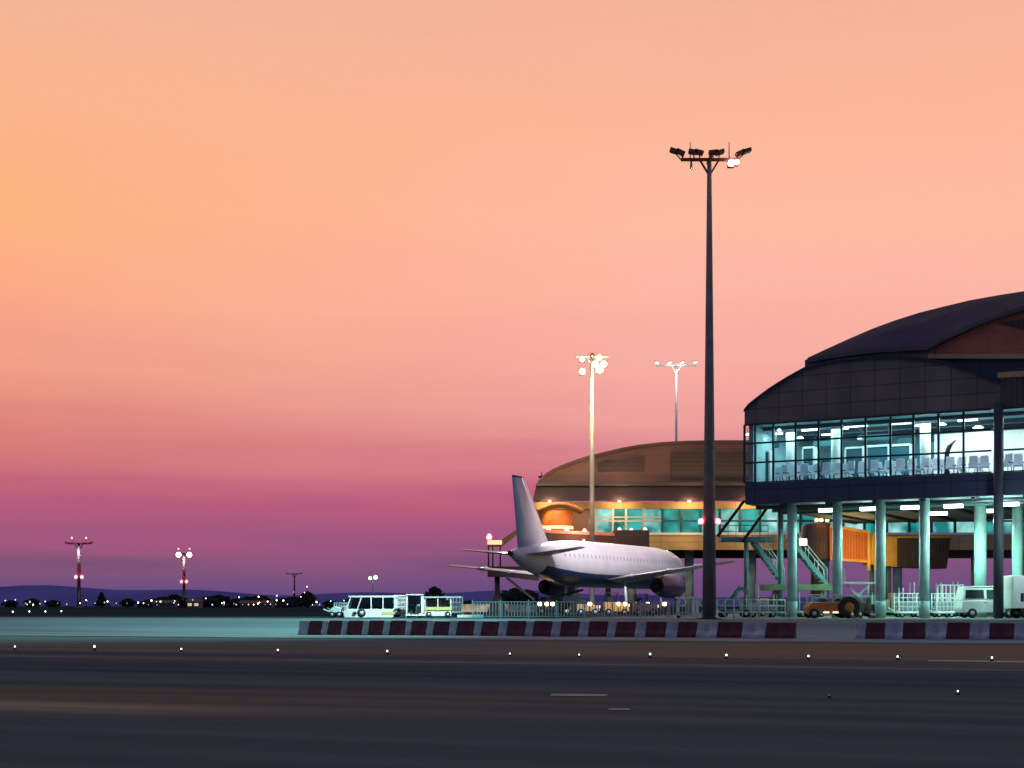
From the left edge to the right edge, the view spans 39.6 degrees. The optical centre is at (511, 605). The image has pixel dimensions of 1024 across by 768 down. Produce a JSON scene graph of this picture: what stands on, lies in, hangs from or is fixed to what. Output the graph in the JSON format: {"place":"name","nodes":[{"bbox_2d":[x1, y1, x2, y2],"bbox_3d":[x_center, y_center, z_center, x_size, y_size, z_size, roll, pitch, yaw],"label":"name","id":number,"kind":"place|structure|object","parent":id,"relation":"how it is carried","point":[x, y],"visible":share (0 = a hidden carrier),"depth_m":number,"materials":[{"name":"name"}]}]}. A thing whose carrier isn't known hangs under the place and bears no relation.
{"place":"outdoors","nodes":[
{"label":"outdoors","id":0,"kind":"place"},
{"bbox_2d":[0,585,952,605],"bbox_3d":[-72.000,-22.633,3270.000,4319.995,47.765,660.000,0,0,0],"label":"hills","id":1,"kind":"structure","parent":0,"point":[65,595],"depth_m":3100.22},
{"bbox_2d":[0,606,996,644],"bbox_3d":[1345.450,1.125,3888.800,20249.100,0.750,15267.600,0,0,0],"label":"ground","id":2,"kind":"structure","parent":0,"point":[137,611],"depth_m":160.82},
{"bbox_2d":[64,537,92,607],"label":"floodlight mast","id":3,"kind":"object","parent":2,"relation":"on","point":[78,576],"visible":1,"depth_m":553.49,"materials":[{"name":"metal"}]},
{"bbox_2d":[152,600,177,607],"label":"shed","id":4,"kind":"structure","parent":2,"relation":"on","point":[167,603],"depth_m":600.00,"materials":[{"name":"metal"}]},
{"bbox_2d":[163,594,187,606],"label":"tree","id":5,"kind":"object","parent":2,"relation":"on","point":[180,600],"visible":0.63,"depth_m":637.91,"materials":[{"name":"green plant"}]},
{"bbox_2d":[175,548,192,598],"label":"floodlight mast","id":6,"kind":"object","parent":2,"relation":"on","point":[178,553],"visible":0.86,"depth_m":659.58,"materials":[{"name":"metal"}]},
{"bbox_2d":[199,596,224,607],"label":"tree","id":7,"kind":"object","parent":2,"relation":"on","point":[209,601],"visible":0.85,"depth_m":637.73,"materials":[{"name":"green plant"}]},
{"bbox_2d":[222,598,249,607],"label":"tree","id":8,"kind":"object","parent":2,"relation":"on","point":[229,603],"visible":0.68,"depth_m":637.04,"materials":[{"name":"green plant"}]},
{"bbox_2d":[239,601,274,607],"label":"shed","id":9,"kind":"structure","parent":2,"relation":"on","point":[263,604],"depth_m":620.00,"materials":[{"name":"metal"}]},
{"bbox_2d":[273,598,298,607],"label":"tree","id":10,"kind":"object","parent":2,"relation":"on","point":[290,603],"visible":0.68,"depth_m":650.17,"materials":[{"name":"green plant"}]},
{"bbox_2d":[296,591,318,607],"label":"tree","id":11,"kind":"object","parent":2,"relation":"on","point":[310,598],"visible":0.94,"depth_m":558.78,"materials":[{"name":"green plant"}]},
{"bbox_2d":[343,596,405,617],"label":"bus","id":12,"kind":"object","parent":2,"relation":"on","point":[366,611],"visible":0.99,"depth_m":91.25,"materials":[{"name":"white paint"}]},
{"bbox_2d":[406,594,423,617],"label":"glazed cab","id":13,"kind":"object","parent":2,"relation":"on","point":[417,610],"visible":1,"depth_m":89.90,"materials":[{"name":"white paint"}]},
{"bbox_2d":[424,586,444,600],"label":"tree","id":14,"kind":"object","parent":2,"relation":"on","point":[434,590],"visible":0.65,"depth_m":598.71,"materials":[{"name":"green plant"}]},
{"bbox_2d":[424,596,460,617],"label":"baggage cart","id":15,"kind":"object","parent":2,"relation":"on","point":[437,607],"visible":1,"depth_m":91.30,"materials":[{"name":"white paint"}]},
{"bbox_2d":[500,587,520,603],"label":"tree","id":16,"kind":"object","parent":2,"relation":"on","point":[509,595],"visible":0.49,"depth_m":318.24,"materials":[{"name":"green plant"}]},
{"bbox_2d":[515,589,539,603],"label":"tree","id":17,"kind":"object","parent":2,"relation":"on","point":[521,596],"visible":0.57,"depth_m":299.11,"materials":[{"name":"green plant"}]},
{"bbox_2d":[529,589,583,614],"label":"belt loader","id":18,"kind":"object","parent":2,"relation":"on","point":[553,597],"visible":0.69,"depth_m":119.31,"materials":[{"name":"grey metal"}]},
{"bbox_2d":[537,502,583,612],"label":"bridge rotunda","id":19,"kind":"structure","parent":2,"relation":"on","point":[557,519],"depth_m":159.39,"materials":[{"name":"orange"}]},
{"bbox_2d":[472,600,696,617],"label":"picket railing","id":20,"kind":"object","parent":2,"relation":"on","point":[584,601],"visible":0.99,"depth_m":87.98,"materials":[{"name":"metal"}]},
{"bbox_2d":[577,596,599,614],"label":"apron tug","id":21,"kind":"object","parent":2,"relation":"on","point":[582,608],"visible":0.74,"depth_m":117.40,"materials":[{"name":"metal"}]},
{"bbox_2d":[447,475,734,614],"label":"airliner","id":22,"kind":"object","parent":2,"relation":"on","point":[561,567],"visible":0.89,"depth_m":117.51,"materials":[{"name":"white metal"}]},
{"bbox_2d":[576,353,607,612],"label":"floodlight mast","id":23,"kind":"object","parent":2,"relation":"on","point":[599,369],"visible":0.88,"depth_m":149.80,"materials":[{"name":"metal"}]},
{"bbox_2d":[603,593,628,614],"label":"apron tug","id":24,"kind":"object","parent":2,"relation":"on","point":[610,606],"visible":0.65,"depth_m":113.40,"materials":[{"name":"metal"}]},
{"bbox_2d":[654,360,697,610],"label":"floodlight mast","id":25,"kind":"object","parent":2,"relation":"on","point":[675,371],"visible":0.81,"depth_m":211.87,"materials":[{"name":"metal"}]},
{"bbox_2d":[533,440,1023,611],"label":"terminal","id":26,"kind":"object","parent":2,"relation":"on","point":[667,471],"visible":0.35,"depth_m":168.00,"materials":[{"name":"brown metal"}]},
{"bbox_2d":[594,509,611,531],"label":"window","id":27,"kind":"structure","parent":26,"relation":"in","point":[602,517],"depth_m":168.54,"materials":[{"name":"glass"}]},
{"bbox_2d":[611,509,624,531],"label":"window","id":28,"kind":"structure","parent":26,"relation":"in","point":[618,515],"depth_m":168.54,"materials":[{"name":"glass"}]},
{"bbox_2d":[625,509,641,529],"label":"window","id":29,"kind":"structure","parent":26,"relation":"in","point":[633,517],"depth_m":168.54,"materials":[{"name":"glass"}]},
{"bbox_2d":[642,509,660,531],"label":"window","id":30,"kind":"structure","parent":26,"relation":"in","point":[651,518],"depth_m":168.54,"materials":[{"name":"glass"}]},
{"bbox_2d":[661,509,679,531],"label":"window","id":31,"kind":"structure","parent":26,"relation":"in","point":[670,518],"depth_m":168.54,"materials":[{"name":"teal"}]},
{"bbox_2d":[680,509,698,531],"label":"window","id":32,"kind":"structure","parent":26,"relation":"in","point":[689,518],"depth_m":168.54,"materials":[{"name":"teal"}]},
{"bbox_2d":[718,509,738,531],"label":"window","id":33,"kind":"structure","parent":26,"relation":"in","point":[723,514],"depth_m":168.54,"materials":[{"name":"teal"}]},
{"bbox_2d":[739,509,758,530],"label":"window","id":34,"kind":"structure","parent":26,"relation":"in","point":[746,516],"depth_m":168.54,"materials":[{"name":"teal"}]},
{"bbox_2d":[759,509,776,531],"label":"window","id":35,"kind":"structure","parent":26,"relation":"in","point":[769,518],"depth_m":168.54,"materials":[{"name":"teal"}]},
{"bbox_2d":[799,514,819,531],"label":"window","id":36,"kind":"structure","parent":26,"relation":"in","point":[804,519],"depth_m":168.54,"materials":[{"name":"teal"}]},
{"bbox_2d":[886,522,906,531],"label":"window","id":37,"kind":"structure","parent":26,"relation":"in","point":[902,526],"depth_m":168.54,"materials":[{"name":"teal"}]},
{"bbox_2d":[930,521,952,531],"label":"window","id":38,"kind":"structure","parent":26,"relation":"in","point":[937,526],"depth_m":168.54,"materials":[{"name":"teal"}]},
{"bbox_2d":[953,520,973,531],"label":"window","id":39,"kind":"structure","parent":26,"relation":"in","point":[958,526],"depth_m":168.54,"materials":[{"name":"teal"}]},
{"bbox_2d":[461,604,537,611],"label":"wall","id":40,"kind":"structure","parent":0,"point":[467,607],"depth_m":171.85,"materials":[{"name":"metal"}]},
{"bbox_2d":[0,656,1023,767],"bbox_3d":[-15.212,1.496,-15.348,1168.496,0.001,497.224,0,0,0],"label":"runway","id":41,"kind":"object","parent":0,"point":[64,712],"visible":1,"depth_m":19.41,"materials":[{"name":"asphalt"}]},
{"bbox_2d":[0,636,1023,670],"bbox_3d":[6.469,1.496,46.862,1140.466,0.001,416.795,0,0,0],"label":"verge","id":42,"kind":"structure","parent":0,"point":[835,655],"depth_m":45.63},
{"bbox_2d":[0,617,1023,644],"bbox_3d":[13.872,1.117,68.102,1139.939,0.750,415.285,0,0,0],"label":"service road","id":43,"kind":"structure","parent":0,"point":[825,631],"depth_m":76.04,"materials":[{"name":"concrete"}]},
{"bbox_2d":[308,621,322,634],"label":"barrier block","id":44,"kind":"object","parent":43,"relation":"on","point":[315,627],"depth_m":73.09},
{"bbox_2d":[327,620,342,634],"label":"barrier block","id":45,"kind":"object","parent":43,"relation":"on","point":[335,627],"depth_m":72.85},
{"bbox_2d":[346,621,362,634],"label":"barrier block","id":46,"kind":"object","parent":43,"relation":"on","point":[354,627],"depth_m":72.58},
{"bbox_2d":[368,620,384,634],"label":"barrier block","id":47,"kind":"object","parent":43,"relation":"on","point":[375,627],"depth_m":72.36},
{"bbox_2d":[389,620,405,634],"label":"barrier block","id":48,"kind":"object","parent":43,"relation":"on","point":[397,627],"depth_m":72.06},
{"bbox_2d":[411,620,426,634],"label":"barrier block","id":49,"kind":"object","parent":43,"relation":"on","point":[419,627],"depth_m":71.77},
{"bbox_2d":[433,621,449,635],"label":"barrier block","id":50,"kind":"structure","parent":43,"relation":"on","point":[441,628],"depth_m":71.49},
{"bbox_2d":[456,621,474,635],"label":"barrier block","id":51,"kind":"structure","parent":43,"relation":"on","point":[465,628],"depth_m":71.13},
{"bbox_2d":[481,621,498,635],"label":"barrier block","id":52,"kind":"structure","parent":43,"relation":"on","point":[490,628],"depth_m":70.73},
{"bbox_2d":[507,621,525,635],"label":"barrier block","id":53,"kind":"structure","parent":43,"relation":"on","point":[516,628],"depth_m":70.31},
{"bbox_2d":[533,621,551,635],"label":"barrier block","id":54,"kind":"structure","parent":43,"relation":"on","point":[542,628],"depth_m":69.94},
{"bbox_2d":[560,621,579,635],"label":"barrier block","id":55,"kind":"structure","parent":43,"relation":"on","point":[569,628],"depth_m":69.55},
{"bbox_2d":[578,622,589,636],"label":"barrier block","id":56,"kind":"structure","parent":43,"relation":"on","point":[583,629],"depth_m":69.26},
{"bbox_2d":[588,621,607,636],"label":"barrier block","id":57,"kind":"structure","parent":43,"relation":"on","point":[598,628],"depth_m":69.07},
{"bbox_2d":[615,622,635,636],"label":"barrier block","id":58,"kind":"structure","parent":43,"relation":"on","point":[625,629],"depth_m":68.51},
{"bbox_2d":[634,621,647,636],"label":"barrier block","id":59,"kind":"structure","parent":43,"relation":"on","point":[640,629],"depth_m":68.23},
{"bbox_2d":[645,622,666,636],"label":"barrier block","id":60,"kind":"structure","parent":43,"relation":"on","point":[655,629],"depth_m":67.97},
{"bbox_2d":[665,621,679,636],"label":"barrier block","id":61,"kind":"object","parent":43,"relation":"on","point":[672,628],"depth_m":67.65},
{"bbox_2d":[677,622,697,636],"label":"barrier block","id":62,"kind":"object","parent":43,"relation":"on","point":[687,629],"depth_m":67.38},
{"bbox_2d":[696,622,718,637],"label":"barrier block","id":63,"kind":"object","parent":43,"relation":"on","point":[707,629],"depth_m":66.99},
{"bbox_2d":[669,142,751,618],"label":"floodlight mast","id":64,"kind":"object","parent":43,"relation":"on","point":[708,522],"visible":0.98,"depth_m":79.79,"materials":[{"name":"metal"}]},
{"bbox_2d":[716,622,742,637],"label":"barrier block","id":65,"kind":"object","parent":43,"relation":"on","point":[729,629],"depth_m":66.58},
{"bbox_2d":[741,622,766,637],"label":"barrier block","id":66,"kind":"object","parent":43,"relation":"on","point":[753,629],"depth_m":66.06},
{"bbox_2d":[765,622,796,637],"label":"barrier block","id":67,"kind":"object","parent":43,"relation":"on","point":[780,630],"depth_m":65.55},
{"bbox_2d":[854,622,865,638],"bbox_3d":[15.865,1.128,64.786,0.505,0.741,0.480,0,0,11],"label":"barrier block","id":68,"kind":"object","parent":43,"relation":"on","point":[860,628],"depth_m":64.64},
{"bbox_2d":[865,622,884,638],"bbox_3d":[16.517,1.130,64.694,0.879,0.745,0.480,0,0,11],"label":"barrier block","id":69,"kind":"object","parent":43,"relation":"on","point":[874,630],"depth_m":64.54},
{"bbox_2d":[884,622,903,638],"bbox_3d":[17.314,1.117,64.476,0.828,0.770,0.480,0,0,11],"label":"barrier block","id":70,"kind":"object","parent":43,"relation":"on","point":[893,630],"depth_m":64.32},
{"bbox_2d":[902,622,924,638],"bbox_3d":[18.191,1.123,64.409,1.010,0.748,0.480,0,0,12],"label":"barrier block","id":71,"kind":"object","parent":43,"relation":"on","point":[913,630],"depth_m":64.26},
{"bbox_2d":[924,623,946,638],"bbox_3d":[19.127,1.135,64.229,0.959,0.736,0.480,0,0,10],"label":"barrier block","id":72,"kind":"object","parent":43,"relation":"on","point":[935,630],"depth_m":64.08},
{"bbox_2d":[946,622,969,638],"bbox_3d":[20.060,1.120,63.988,1.000,0.762,0.480,0,0,12],"label":"barrier block","id":73,"kind":"object","parent":43,"relation":"on","point":[957,630],"depth_m":63.84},
{"bbox_2d":[969,622,989,638],"bbox_3d":[20.976,1.115,63.887,0.926,0.770,0.480,0,0,10],"label":"barrier block","id":74,"kind":"object","parent":43,"relation":"on","point":[978,630],"depth_m":63.73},
{"bbox_2d":[989,623,1013,638],"bbox_3d":[21.907,1.132,63.656,1.058,0.734,0.480,0,0,10],"label":"barrier block","id":75,"kind":"object","parent":43,"relation":"on","point":[1001,630],"depth_m":63.50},
{"bbox_2d":[1013,622,1023,638],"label":"barrier block","id":76,"kind":"object","parent":43,"relation":"on","point":[1018,630],"depth_m":63.44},
{"bbox_2d":[0,0,1023,596],"label":"sky","id":77,"kind":"structure","parent":0,"point":[305,287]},
{"bbox_2d":[486,530,538,612],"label":"boarding bridge","id":78,"kind":"structure","parent":0,"point":[500,544],"depth_m":150.00,"materials":[{"name":"metal"}]},
{"bbox_2d":[544,527,648,612],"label":"boarding bridge","id":79,"kind":"structure","parent":0,"point":[631,536],"depth_m":156.45,"materials":[{"name":"metal"}]},
{"bbox_2d":[555,613,1023,619],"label":"apron","id":80,"kind":"object","parent":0,"point":[907,616],"visible":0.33,"depth_m":83.99,"materials":[{"name":"concrete"}]},
{"bbox_2d":[633,594,656,615],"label":"apron tug","id":81,"kind":"object","parent":80,"relation":"on","point":[638,607],"visible":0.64,"depth_m":107.40,"materials":[{"name":"metal"}]},
{"bbox_2d":[676,597,701,617],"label":"frame trolley","id":82,"kind":"object","parent":80,"relation":"on","point":[693,612],"visible":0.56,"depth_m":86.65,"materials":[{"name":"metal"}]},
{"bbox_2d":[717,586,749,616],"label":"equipment frame","id":83,"kind":"object","parent":80,"relation":"on","point":[736,591],"visible":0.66,"depth_m":91.89,"materials":[{"name":"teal metal"}]},
{"bbox_2d":[716,599,785,617],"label":"guard railing","id":84,"kind":"object","parent":80,"relation":"on","point":[751,605],"visible":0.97,"depth_m":88.47,"materials":[{"name":"metal"}]},
{"bbox_2d":[746,594,783,616],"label":"apron cart","id":85,"kind":"object","parent":80,"relation":"on","point":[763,608],"visible":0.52,"depth_m":92.55,"materials":[{"name":"grey metal"}]},
{"bbox_2d":[716,499,831,616],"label":"external stair","id":86,"kind":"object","parent":80,"relation":"on","point":[780,587],"visible":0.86,"depth_m":94.38,"materials":[{"name":"teal metal"}]},
{"bbox_2d":[755,582,797,615],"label":"apron cart","id":87,"kind":"object","parent":80,"relation":"on","point":[770,601],"visible":0.39,"depth_m":100.55,"materials":[{"name":"metal"}]},
{"bbox_2d":[797,591,825,616],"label":"apron cart","id":88,"kind":"object","parent":80,"relation":"on","point":[801,605],"visible":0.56,"depth_m":93.55,"materials":[{"name":"metal"}]},
{"bbox_2d":[803,594,862,617],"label":"tow tractor","id":89,"kind":"object","parent":80,"relation":"on","point":[841,607],"visible":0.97,"depth_m":85.20,"materials":[{"name":"metal"}]},
{"bbox_2d":[842,568,874,594],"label":"frame","id":90,"kind":"object","parent":80,"relation":"on","point":[852,590],"visible":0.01,"depth_m":103.37,"materials":[{"name":"metal"}]},
{"bbox_2d":[853,592,874,617],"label":"apron cart","id":91,"kind":"object","parent":80,"relation":"on","point":[867,606],"visible":0.5,"depth_m":90.55,"materials":[{"name":"metal"}]},
{"bbox_2d":[743,291,1023,617],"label":"terminal building","id":92,"kind":"structure","parent":80,"relation":"on","point":[935,382],"depth_m":89.34,"materials":[{"name":"metal"}]},
{"bbox_2d":[743,424,753,483],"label":"window","id":93,"kind":"structure","parent":92,"relation":"in","point":[744,426],"depth_m":92.62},
{"bbox_2d":[754,423,771,482],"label":"window","id":94,"kind":"structure","parent":92,"relation":"in","point":[755,425],"depth_m":92.26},
{"bbox_2d":[765,450,771,482],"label":"kiosk","id":95,"kind":"object","parent":92,"relation":"on","point":[768,466],"visible":0.34,"depth_m":94.81,"materials":[{"name":"white paint"}]},
{"bbox_2d":[772,422,793,481],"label":"window","id":96,"kind":"structure","parent":92,"relation":"in","point":[773,424],"depth_m":91.68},
{"bbox_2d":[794,420,816,480],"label":"window","id":97,"kind":"structure","parent":92,"relation":"in","point":[795,422],"depth_m":90.96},
{"bbox_2d":[802,446,816,480],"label":"kiosk","id":98,"kind":"object","parent":92,"relation":"on","point":[809,452],"visible":0.48,"depth_m":94.09,"materials":[{"name":"white paint"}]},
{"bbox_2d":[817,419,839,479],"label":"window","id":99,"kind":"structure","parent":92,"relation":"in","point":[818,421],"depth_m":90.23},
{"bbox_2d":[840,417,863,478],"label":"window","id":100,"kind":"structure","parent":92,"relation":"in","point":[841,419],"depth_m":89.51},
{"bbox_2d":[844,446,863,477],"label":"kiosk","id":101,"kind":"object","parent":92,"relation":"on","point":[855,451],"visible":0.43,"depth_m":92.77,"materials":[{"name":"white paint"}]},
{"bbox_2d":[864,415,888,477],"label":"window","id":102,"kind":"structure","parent":92,"relation":"in","point":[865,418],"depth_m":88.77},
{"bbox_2d":[867,444,888,477],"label":"kiosk","id":103,"kind":"object","parent":92,"relation":"on","point":[875,450],"visible":0.41,"depth_m":92.67,"materials":[{"name":"white paint"}]},
{"bbox_2d":[889,414,911,476],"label":"window","id":104,"kind":"structure","parent":92,"relation":"in","point":[890,416],"depth_m":88.01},
{"bbox_2d":[892,443,911,476],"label":"kiosk","id":105,"kind":"object","parent":92,"relation":"on","point":[902,448],"visible":0.34,"depth_m":92.06,"materials":[{"name":"white paint"}]},
{"bbox_2d":[912,412,936,475],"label":"window","id":106,"kind":"structure","parent":92,"relation":"in","point":[913,415],"depth_m":87.33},
{"bbox_2d":[937,411,961,474],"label":"window","id":107,"kind":"structure","parent":92,"relation":"in","point":[939,432],"depth_m":86.61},
{"bbox_2d":[962,409,991,473],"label":"window","id":108,"kind":"structure","parent":92,"relation":"in","point":[963,412],"depth_m":85.86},
{"bbox_2d":[1003,407,1023,471],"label":"window","id":109,"kind":"structure","parent":92,"relation":"in","point":[1010,428],"depth_m":84.60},
{"bbox_2d":[886,588,903,616],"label":"apron cart","id":110,"kind":"object","parent":80,"relation":"on","point":[890,602],"visible":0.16,"depth_m":98.55,"materials":[{"name":"metal"}]},
{"bbox_2d":[888,593,918,616],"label":"cage dolly","id":111,"kind":"object","parent":80,"relation":"on","point":[907,606],"visible":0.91,"depth_m":91.60,"materials":[{"name":"white paint"}]},
{"bbox_2d":[909,582,941,615],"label":"apron cart","id":112,"kind":"object","parent":80,"relation":"on","point":[930,592],"visible":0.12,"depth_m":100.55,"materials":[{"name":"metal"}]},
{"bbox_2d":[930,593,954,616],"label":"cage dolly","id":113,"kind":"object","parent":80,"relation":"on","point":[944,607],"visible":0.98,"depth_m":91.60,"materials":[{"name":"white paint"}]},
{"bbox_2d":[954,586,1010,617],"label":"minivan","id":114,"kind":"object","parent":80,"relation":"on","point":[975,601],"visible":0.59,"depth_m":87.22,"materials":[{"name":"white paint"}]},
{"bbox_2d":[1004,575,1023,617],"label":"box truck","id":115,"kind":"object","parent":80,"relation":"on","point":[1014,593],"visible":0.95,"depth_m":84.08,"materials":[{"name":"white paint"}]},
{"bbox_2d":[801,518,951,614],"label":"boarding bridge","id":116,"kind":"structure","parent":0,"point":[858,545],"depth_m":110.00,"materials":[{"name":"orange metal"}]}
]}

